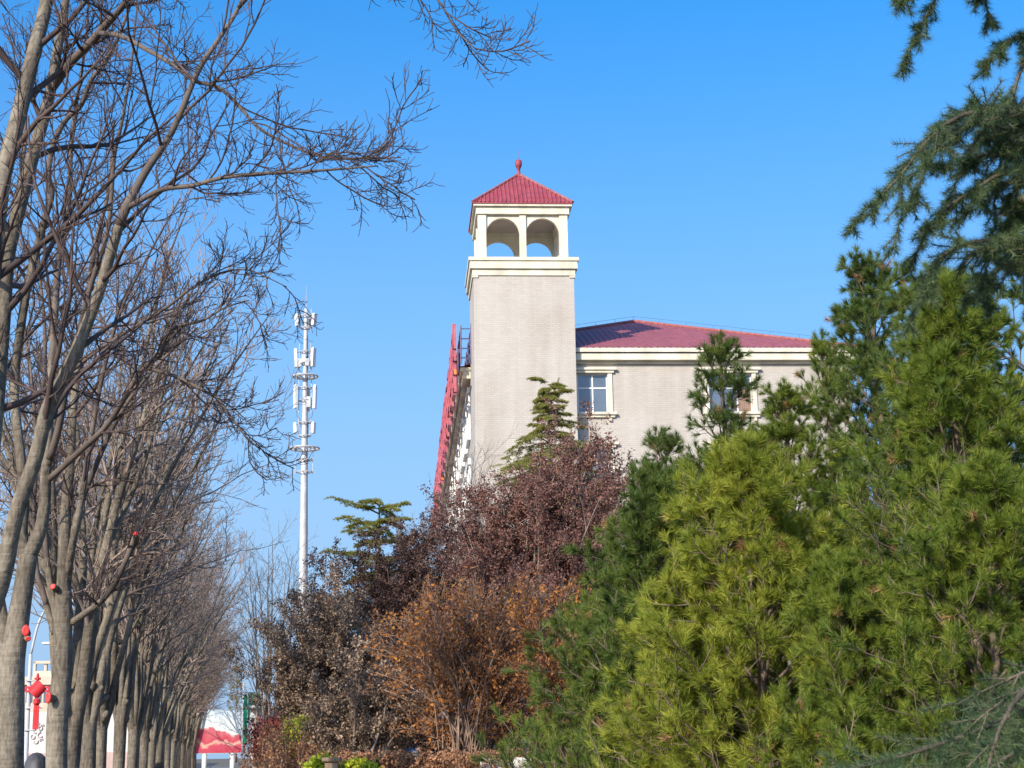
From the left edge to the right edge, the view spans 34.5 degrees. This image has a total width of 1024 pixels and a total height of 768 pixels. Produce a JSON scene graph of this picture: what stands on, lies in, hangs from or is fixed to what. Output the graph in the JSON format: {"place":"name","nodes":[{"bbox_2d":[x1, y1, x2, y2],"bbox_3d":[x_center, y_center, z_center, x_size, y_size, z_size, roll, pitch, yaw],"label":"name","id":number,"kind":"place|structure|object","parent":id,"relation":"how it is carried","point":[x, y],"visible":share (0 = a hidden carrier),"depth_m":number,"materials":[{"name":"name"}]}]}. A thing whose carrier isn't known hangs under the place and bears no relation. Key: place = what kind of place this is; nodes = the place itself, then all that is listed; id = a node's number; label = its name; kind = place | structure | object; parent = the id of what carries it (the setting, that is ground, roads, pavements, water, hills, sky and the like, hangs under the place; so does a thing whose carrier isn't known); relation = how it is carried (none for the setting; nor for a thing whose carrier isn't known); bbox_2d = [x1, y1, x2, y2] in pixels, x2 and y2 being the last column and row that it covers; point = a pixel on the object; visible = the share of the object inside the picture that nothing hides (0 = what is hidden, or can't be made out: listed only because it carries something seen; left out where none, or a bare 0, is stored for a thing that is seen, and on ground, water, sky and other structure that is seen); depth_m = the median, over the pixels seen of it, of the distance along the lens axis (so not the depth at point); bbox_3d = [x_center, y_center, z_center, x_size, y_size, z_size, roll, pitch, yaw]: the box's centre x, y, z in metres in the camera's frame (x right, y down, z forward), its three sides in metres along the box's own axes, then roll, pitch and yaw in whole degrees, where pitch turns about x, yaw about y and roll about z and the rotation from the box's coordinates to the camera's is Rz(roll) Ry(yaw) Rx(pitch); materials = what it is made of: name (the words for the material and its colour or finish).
{"place":"outdoors","nodes":[
{"label":"outdoors","id":0,"kind":"place"},
{"bbox_2d":[25,661,50,711],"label":"apartment building","id":1,"kind":"structure","parent":0,"point":[45,676],"depth_m":157.43,"materials":[{"name":"white paint"}]},
{"bbox_2d":[196,763,217,767],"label":"road","id":2,"kind":"structure","parent":0,"point":[198,765],"depth_m":434.84,"materials":[{"name":"grey asphalt"}]},
{"bbox_2d":[24,599,73,763],"bbox_3d":[-13.138,9.236,47.168,1.594,6.191,0.220,-1,-13,0],"label":"street lamp","id":3,"kind":"object","parent":2,"relation":"on","point":[27,727],"visible":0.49,"depth_m":47.16,"materials":[{"name":"white metal"}]},
{"bbox_2d":[24,673,49,730],"bbox_3d":[-13.537,9.057,47.016,0.738,1.605,0.212,-1,-13,0],"label":"knot ornament","id":4,"kind":"object","parent":3,"relation":"hanging from","point":[37,689],"visible":0.95,"depth_m":47.02,"materials":[{"name":"red plastic"}]},
{"bbox_2d":[196,758,248,767],"bbox_3d":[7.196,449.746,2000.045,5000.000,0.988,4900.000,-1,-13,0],"label":"ground","id":5,"kind":"structure","parent":0,"point":[223,762],"depth_m":648.10,"materials":[{"name":"grey concrete"}]},
{"bbox_2d":[241,682,258,766],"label":"green signboard","id":6,"kind":"object","parent":5,"relation":"on","point":[244,723],"visible":0.43,"depth_m":86.35},
{"bbox_2d":[229,708,338,767],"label":"hedge","id":7,"kind":"object","parent":5,"relation":"on","point":[273,755],"visible":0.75,"depth_m":25.80,"materials":[{"name":"orange plant"}]},
{"bbox_2d":[497,565,691,767],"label":"pine tree","id":8,"kind":"object","parent":5,"relation":"on","point":[542,717],"visible":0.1,"depth_m":14.19,"materials":[{"name":"green plant"}]},
{"bbox_2d":[517,424,691,767],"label":"pine tree","id":9,"kind":"object","parent":5,"relation":"on","point":[669,442],"visible":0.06,"depth_m":17.08,"materials":[{"name":"green plant"}]},
{"bbox_2d":[466,457,788,767],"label":"pine tree","id":10,"kind":"object","parent":5,"relation":"on","point":[638,556],"visible":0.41,"depth_m":13.33,"materials":[{"name":"green plant"}]},
{"bbox_2d":[564,328,822,762],"bbox_3d":[2.114,2.404,16.686,3.426,5.951,3.704,-1,-13,0],"label":"pine tree","id":11,"kind":"object","parent":5,"relation":"on","point":[722,415],"visible":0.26,"depth_m":16.61,"materials":[{"name":"green plant"}]},
{"bbox_2d":[580,539,833,767],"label":"pine tree","id":12,"kind":"object","parent":5,"relation":"on","point":[649,729],"visible":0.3,"depth_m":11.65,"materials":[{"name":"green plant"}]},
{"bbox_2d":[593,426,959,767],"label":"pine tree","id":13,"kind":"object","parent":5,"relation":"on","point":[749,472],"visible":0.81,"depth_m":11.22,"materials":[{"name":"green plant"}]},
{"bbox_2d":[732,375,913,741],"bbox_3d":[2.496,2.314,14.036,2.762,4.897,2.252,-6,-14,23],"label":"pine tree","id":14,"kind":"object","parent":5,"relation":"on","point":[786,430],"visible":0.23,"depth_m":14.36,"materials":[{"name":"green plant"}]},
{"bbox_2d":[759,542,975,767],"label":"pine tree","id":15,"kind":"object","parent":5,"relation":"on","point":[842,574],"visible":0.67,"depth_m":10.22,"materials":[{"name":"green plant"}]},
{"bbox_2d":[766,243,1000,740],"bbox_3d":[3.471,1.765,15.003,2.946,6.408,3.614,5,-14,-26],"label":"pine tree","id":16,"kind":"object","parent":5,"relation":"on","point":[865,315],"visible":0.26,"depth_m":15.45,"materials":[{"name":"green plant"}]},
{"bbox_2d":[748,259,1023,766],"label":"pine tree","id":17,"kind":"object","parent":5,"relation":"on","point":[943,364],"visible":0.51,"depth_m":11.89,"materials":[{"name":"green plant"}]},
{"bbox_2d":[799,444,1023,767],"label":"pine tree","id":18,"kind":"object","parent":5,"relation":"on","point":[985,498],"visible":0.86,"depth_m":9.93,"materials":[{"name":"green plant"}]},
{"bbox_2d":[812,0,1023,767],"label":"cedar tree","id":19,"kind":"object","parent":5,"relation":"on","point":[1000,129],"visible":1,"depth_m":6.83,"materials":[{"name":"green plant"}]},
{"bbox_2d":[830,265,1010,732],"bbox_3d":[3.591,1.779,13.691,2.527,5.785,3.100,-2,-13,4],"label":"pine tree","id":20,"kind":"object","parent":5,"relation":"on","point":[895,301],"visible":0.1,"depth_m":13.95,"materials":[{"name":"green plant"}]},
{"bbox_2d":[865,189,1023,759],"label":"pine tree","id":21,"kind":"object","parent":5,"relation":"on","point":[1014,292],"visible":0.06,"depth_m":13.27,"materials":[{"name":"green plant"}]},
{"bbox_2d":[300,750,341,767],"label":"lime shrub","id":22,"kind":"object","parent":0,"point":[315,762],"visible":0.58,"depth_m":18.06,"materials":[{"name":"green plant"}]},
{"bbox_2d":[0,0,1023,758],"label":"sky","id":23,"kind":"structure","parent":0,"point":[712,157],"materials":[{"name":"blue"}]},
{"label":"pavement","id":24,"kind":"structure","parent":0,"visible":0},
{"bbox_2d":[24,752,45,767],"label":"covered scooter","id":25,"kind":"object","parent":24,"relation":"on","point":[35,760],"visible":0.95,"depth_m":29.08,"materials":[{"name":"grey fabric"}]},
{"bbox_2d":[24,712,127,767],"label":"relief wall","id":26,"kind":"structure","parent":24,"relation":"on","point":[37,740],"depth_m":51.98,"materials":[{"name":"white stone"}]},
{"bbox_2d":[0,367,236,767],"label":"bare tree","id":27,"kind":"object","parent":24,"relation":"on","point":[135,723],"visible":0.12,"depth_m":40.03,"materials":[{"name":"beige plant"}]},
{"bbox_2d":[0,366,239,767],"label":"bare tree","id":28,"kind":"object","parent":24,"relation":"on","point":[125,690],"visible":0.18,"depth_m":36.00,"materials":[{"name":"beige plant"}]},
{"bbox_2d":[0,29,254,767],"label":"bare tree","id":29,"kind":"object","parent":24,"relation":"on","point":[61,621],"visible":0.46,"depth_m":21.91,"materials":[{"name":"beige plant"}]},
{"bbox_2d":[7,421,255,767],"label":"bare tree","id":30,"kind":"object","parent":24,"relation":"on","point":[160,658],"visible":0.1,"depth_m":44.14,"materials":[{"name":"beige plant"}]},
{"bbox_2d":[39,459,229,767],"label":"bare tree","id":31,"kind":"object","parent":24,"relation":"on","point":[144,745],"visible":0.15,"depth_m":47.87,"materials":[{"name":"beige plant"}]},
{"bbox_2d":[0,158,290,767],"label":"bare tree","id":32,"kind":"object","parent":24,"relation":"on","point":[87,644],"visible":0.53,"depth_m":24.99,"materials":[{"name":"beige plant"}]},
{"bbox_2d":[0,208,310,767],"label":"bare tree","id":33,"kind":"object","parent":24,"relation":"on","point":[108,705],"visible":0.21,"depth_m":32.70,"materials":[{"name":"beige plant"}]},
{"bbox_2d":[0,185,312,767],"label":"bare tree","id":34,"kind":"object","parent":24,"relation":"on","point":[98,698],"visible":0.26,"depth_m":28.88,"materials":[{"name":"beige plant"}]},
{"bbox_2d":[0,0,323,767],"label":"bare tree","id":35,"kind":"object","parent":24,"relation":"on","point":[15,634],"visible":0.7,"depth_m":17.89,"materials":[{"name":"beige plant"}]},
{"bbox_2d":[93,470,254,767],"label":"bare tree","id":36,"kind":"object","parent":24,"relation":"on","point":[155,730],"visible":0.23,"depth_m":52.18,"materials":[{"name":"beige plant"}]},
{"bbox_2d":[146,582,231,767],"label":"bare tree","id":37,"kind":"object","parent":24,"relation":"on","point":[175,736],"visible":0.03,"depth_m":66.73,"materials":[{"name":"beige plant"}]},
{"bbox_2d":[146,629,245,767],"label":"bare tree","id":38,"kind":"object","parent":24,"relation":"on","point":[219,694],"visible":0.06,"depth_m":110.15,"materials":[{"name":"beige plant"}]},
{"bbox_2d":[160,579,243,767],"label":"bare tree","id":39,"kind":"object","parent":24,"relation":"on","point":[184,716],"visible":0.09,"depth_m":74.97,"materials":[{"name":"beige plant"}]},
{"bbox_2d":[146,514,266,767],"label":"bare tree","id":40,"kind":"object","parent":24,"relation":"on","point":[169,702],"visible":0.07,"depth_m":60.21,"materials":[{"name":"beige plant"}]},
{"bbox_2d":[159,517,254,767],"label":"bare tree","id":41,"kind":"object","parent":24,"relation":"on","point":[168,740],"visible":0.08,"depth_m":63.14,"materials":[{"name":"beige plant"}]},
{"bbox_2d":[174,551,246,767],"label":"bare tree","id":42,"kind":"object","parent":24,"relation":"on","point":[182,708],"visible":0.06,"depth_m":70.72,"materials":[{"name":"beige plant"}]},
{"bbox_2d":[180,576,243,767],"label":"bare tree","id":43,"kind":"object","parent":24,"relation":"on","point":[184,739],"visible":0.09,"depth_m":82.29,"materials":[{"name":"beige plant"}]},
{"bbox_2d":[184,598,241,767],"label":"bare tree","id":44,"kind":"object","parent":24,"relation":"on","point":[193,706],"visible":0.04,"depth_m":86.33,"materials":[{"name":"beige plant"}]},
{"bbox_2d":[178,581,249,767],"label":"bare tree","id":45,"kind":"object","parent":24,"relation":"on","point":[214,667],"visible":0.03,"depth_m":78.70,"materials":[{"name":"beige plant"}]},
{"bbox_2d":[186,591,241,767],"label":"bare tree","id":46,"kind":"object","parent":24,"relation":"on","point":[190,731],"visible":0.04,"depth_m":90.06,"materials":[{"name":"beige plant"}]},
{"bbox_2d":[155,516,273,767],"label":"bare tree","id":47,"kind":"object","parent":24,"relation":"on","point":[160,747],"visible":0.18,"depth_m":55.76,"materials":[{"name":"beige plant"}]},
{"bbox_2d":[187,614,243,767],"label":"bare tree","id":48,"kind":"object","parent":24,"relation":"on","point":[188,752],"visible":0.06,"depth_m":94.02,"materials":[{"name":"beige plant"}]},
{"bbox_2d":[184,609,246,767],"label":"bare tree","id":49,"kind":"object","parent":24,"relation":"on","point":[194,742],"visible":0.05,"depth_m":101.31,"materials":[{"name":"beige plant"}]},
{"bbox_2d":[190,644,244,767],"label":"bare tree","id":50,"kind":"object","parent":24,"relation":"on","point":[212,704],"visible":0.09,"depth_m":98.02,"materials":[{"name":"beige plant"}]},
{"bbox_2d":[195,613,242,767],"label":"bare tree","id":51,"kind":"object","parent":24,"relation":"on","point":[221,692],"visible":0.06,"depth_m":113.77,"materials":[{"name":"beige plant"}]},
{"bbox_2d":[194,626,244,759],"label":"bare tree","id":52,"kind":"object","parent":24,"relation":"on","point":[217,691],"visible":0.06,"depth_m":106.22,"materials":[{"name":"beige plant"}]},
{"bbox_2d":[195,709,244,767],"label":"billboard","id":53,"kind":"object","parent":24,"relation":"on","point":[219,731],"visible":0.7,"depth_m":105.76},
{"bbox_2d":[0,0,552,611],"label":"bare tree","id":54,"kind":"object","parent":24,"relation":"on","point":[58,388],"visible":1,"depth_m":14.08,"materials":[{"name":"beige plant"}]},
{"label":"garden bank","id":55,"kind":"structure","parent":0,"visible":0},
{"bbox_2d":[220,665,249,761],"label":"tree","id":56,"kind":"object","parent":55,"relation":"on","point":[237,699],"visible":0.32,"depth_m":132.79,"materials":[{"name":"brown plant"}]},
{"bbox_2d":[239,708,288,767],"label":"red shrub","id":57,"kind":"object","parent":55,"relation":"on","point":[256,732],"visible":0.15,"depth_m":35.19,"materials":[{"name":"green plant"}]},
{"bbox_2d":[224,509,317,766],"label":"bare shrub tree","id":58,"kind":"object","parent":55,"relation":"on","point":[256,658],"visible":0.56,"depth_m":41.70,"materials":[{"name":"brown plant"}]},
{"bbox_2d":[279,712,318,766],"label":"green shrub","id":59,"kind":"object","parent":55,"relation":"on","point":[300,718],"visible":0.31,"depth_m":26.33,"materials":[{"name":"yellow plant"}]},
{"bbox_2d":[289,286,319,643],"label":"telecom mast","id":60,"kind":"object","parent":55,"relation":"on","point":[304,450],"visible":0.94,"depth_m":112.01,"materials":[{"name":"metal"}]},
{"bbox_2d":[221,555,401,730],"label":"brown tree","id":61,"kind":"object","parent":55,"relation":"on","point":[304,670],"visible":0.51,"depth_m":26.99,"materials":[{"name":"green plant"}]},
{"bbox_2d":[322,757,341,767],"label":"wooden post","id":62,"kind":"object","parent":55,"relation":"on","point":[331,762],"visible":1,"depth_m":17.77,"materials":[{"name":"brown wood"}]},
{"bbox_2d":[340,754,381,767],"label":"lime shrub","id":63,"kind":"object","parent":55,"relation":"on","point":[357,762],"visible":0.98,"depth_m":18.25,"materials":[{"name":"green plant"}]},
{"bbox_2d":[318,495,412,746],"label":"cedar tree","id":64,"kind":"object","parent":55,"relation":"on","point":[362,504],"visible":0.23,"depth_m":40.04,"materials":[{"name":"green plant"}]},
{"bbox_2d":[292,630,439,756],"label":"brown tree","id":65,"kind":"object","parent":55,"relation":"on","point":[364,723],"visible":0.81,"depth_m":23.72,"materials":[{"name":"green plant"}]},
{"bbox_2d":[246,705,505,766],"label":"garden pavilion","id":66,"kind":"structure","parent":55,"relation":"on","point":[253,714],"depth_m":47.08,"materials":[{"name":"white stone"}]},
{"bbox_2d":[302,510,475,756],"bbox_3d":[-2.234,5.068,32.882,2.904,5.180,4.256,9,-16,-37],"label":"plum tree","id":67,"kind":"object","parent":55,"relation":"on","point":[397,587],"visible":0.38,"depth_m":32.53,"materials":[{"name":"brown plant"}]},
{"bbox_2d":[387,480,460,712],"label":"bare shrub tree","id":68,"kind":"object","parent":55,"relation":"on","point":[423,525],"visible":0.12,"depth_m":36.99,"materials":[{"name":"brown plant"}]},
{"bbox_2d":[300,742,572,767],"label":"dry hedge","id":69,"kind":"object","parent":55,"relation":"on","point":[444,759],"visible":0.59,"depth_m":18.86,"materials":[{"name":"orange plant"}]},
{"bbox_2d":[403,399,527,608],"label":"bare shrub tree","id":70,"kind":"object","parent":55,"relation":"on","point":[470,481],"visible":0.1,"depth_m":36.28,"materials":[{"name":"brown plant"}]},
{"bbox_2d":[362,547,574,753],"bbox_3d":[-0.689,4.336,25.822,3.650,3.506,3.195,-1,-13,0],"label":"brown tree","id":71,"kind":"object","parent":55,"relation":"on","point":[548,582],"visible":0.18,"depth_m":25.44,"materials":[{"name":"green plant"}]},
{"bbox_2d":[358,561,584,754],"bbox_3d":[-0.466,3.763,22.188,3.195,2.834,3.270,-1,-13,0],"label":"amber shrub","id":72,"kind":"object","parent":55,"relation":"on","point":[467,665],"visible":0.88,"depth_m":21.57,"materials":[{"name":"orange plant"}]},
{"bbox_2d":[480,757,525,767],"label":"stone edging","id":73,"kind":"object","parent":55,"relation":"on","point":[516,763],"visible":0.1,"depth_m":18.71,"materials":[{"name":"white stone"}]},
{"bbox_2d":[404,712,605,761],"bbox_3d":[-0.056,6.535,32.349,4.000,1.840,1.660,-2,-13,6],"label":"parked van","id":74,"kind":"object","parent":55,"relation":"on","point":[492,747],"visible":0.01,"depth_m":31.62,"materials":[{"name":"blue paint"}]},
{"bbox_2d":[415,376,619,754],"bbox_3d":[0.878,5.006,43.879,9.170,10.806,8.737,-10,-16,37],"label":"cedar tree","id":75,"kind":"object","parent":55,"relation":"on","point":[539,406],"visible":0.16,"depth_m":44.67,"materials":[{"name":"green plant"}]},
{"bbox_2d":[420,397,659,754],"bbox_3d":[0.594,3.497,29.849,4.702,6.835,4.101,1,-13,-9],"label":"russet tree","id":76,"kind":"object","parent":55,"relation":"on","point":[548,528],"visible":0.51,"depth_m":29.57,"materials":[{"name":"brown plant"}]},
{"bbox_2d":[490,569,596,762],"bbox_3d":[0.545,3.567,20.659,1.499,2.524,2.103,3,-13,-18],"label":"amber shrub","id":77,"kind":"object","parent":55,"relation":"on","point":[544,661],"visible":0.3,"depth_m":20.39,"materials":[{"name":"brown plant"}]},
{"bbox_2d":[438,159,857,745],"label":"hotel building","id":78,"kind":"structure","parent":55,"relation":"on","point":[632,377],"depth_m":72.90,"materials":[{"name":"paint"}]},
{"bbox_2d":[450,476,453,517],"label":"window","id":79,"kind":"structure","parent":78,"relation":"in","point":[451,486],"depth_m":101.13,"materials":[{"name":"white glass"}]},
{"bbox_2d":[433,323,471,516],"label":"rooftop sign","id":80,"kind":"object","parent":78,"relation":"on","point":[453,370],"visible":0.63,"depth_m":82.67,"materials":[{"name":"red metal"}]},
{"bbox_2d":[452,466,455,513],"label":"window","id":81,"kind":"structure","parent":78,"relation":"in","point":[453,472],"depth_m":98.02,"materials":[{"name":"white glass"}]},
{"bbox_2d":[454,457,456,500],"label":"window","id":82,"kind":"structure","parent":78,"relation":"in","point":[455,461],"depth_m":94.52,"materials":[{"name":"white glass"}]},
{"bbox_2d":[456,444,459,490],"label":"window","id":83,"kind":"structure","parent":78,"relation":"in","point":[457,449],"depth_m":90.62,"materials":[{"name":"white glass"}]},
{"bbox_2d":[458,432,461,484],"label":"window","id":84,"kind":"structure","parent":78,"relation":"in","point":[459,439],"depth_m":87.12,"materials":[{"name":"white glass"}]},
{"bbox_2d":[460,418,464,473],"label":"window","id":85,"kind":"structure","parent":78,"relation":"in","point":[462,420],"depth_m":84.31,"materials":[{"name":"white glass"}]},
{"bbox_2d":[462,403,467,461],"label":"window","id":86,"kind":"structure","parent":78,"relation":"in","point":[464,409],"depth_m":80.06,"materials":[{"name":"white glass"}]},
{"bbox_2d":[463,471,466,524],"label":"window","id":87,"kind":"structure","parent":78,"relation":"in","point":[464,478],"depth_m":80.24,"materials":[{"name":"glass"}]},
{"bbox_2d":[465,387,470,448],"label":"window","id":88,"kind":"structure","parent":78,"relation":"in","point":[467,398],"depth_m":76.58,"materials":[{"name":"white glass"}]},
{"bbox_2d":[466,458,470,489],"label":"window","id":89,"kind":"structure","parent":78,"relation":"in","point":[469,459],"depth_m":76.21,"materials":[{"name":"glass"}]},
{"bbox_2d":[576,367,616,421],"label":"window","id":90,"kind":"structure","parent":78,"relation":"in","point":[594,386],"depth_m":72.88,"materials":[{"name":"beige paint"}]},
{"bbox_2d":[581,442,618,490],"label":"window","id":91,"kind":"structure","parent":78,"relation":"in","point":[616,443],"depth_m":72.15,"materials":[{"name":"beige paint"}]},
{"bbox_2d":[699,367,761,421],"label":"window","id":92,"kind":"structure","parent":78,"relation":"in","point":[715,397],"depth_m":73.23,"materials":[{"name":"beige paint"}]},
{"bbox_2d":[778,327,913,767],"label":"pine tree","id":93,"kind":"object","parent":55,"relation":"on","point":[817,344],"visible":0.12,"depth_m":16.15,"materials":[{"name":"green plant"}]}
]}

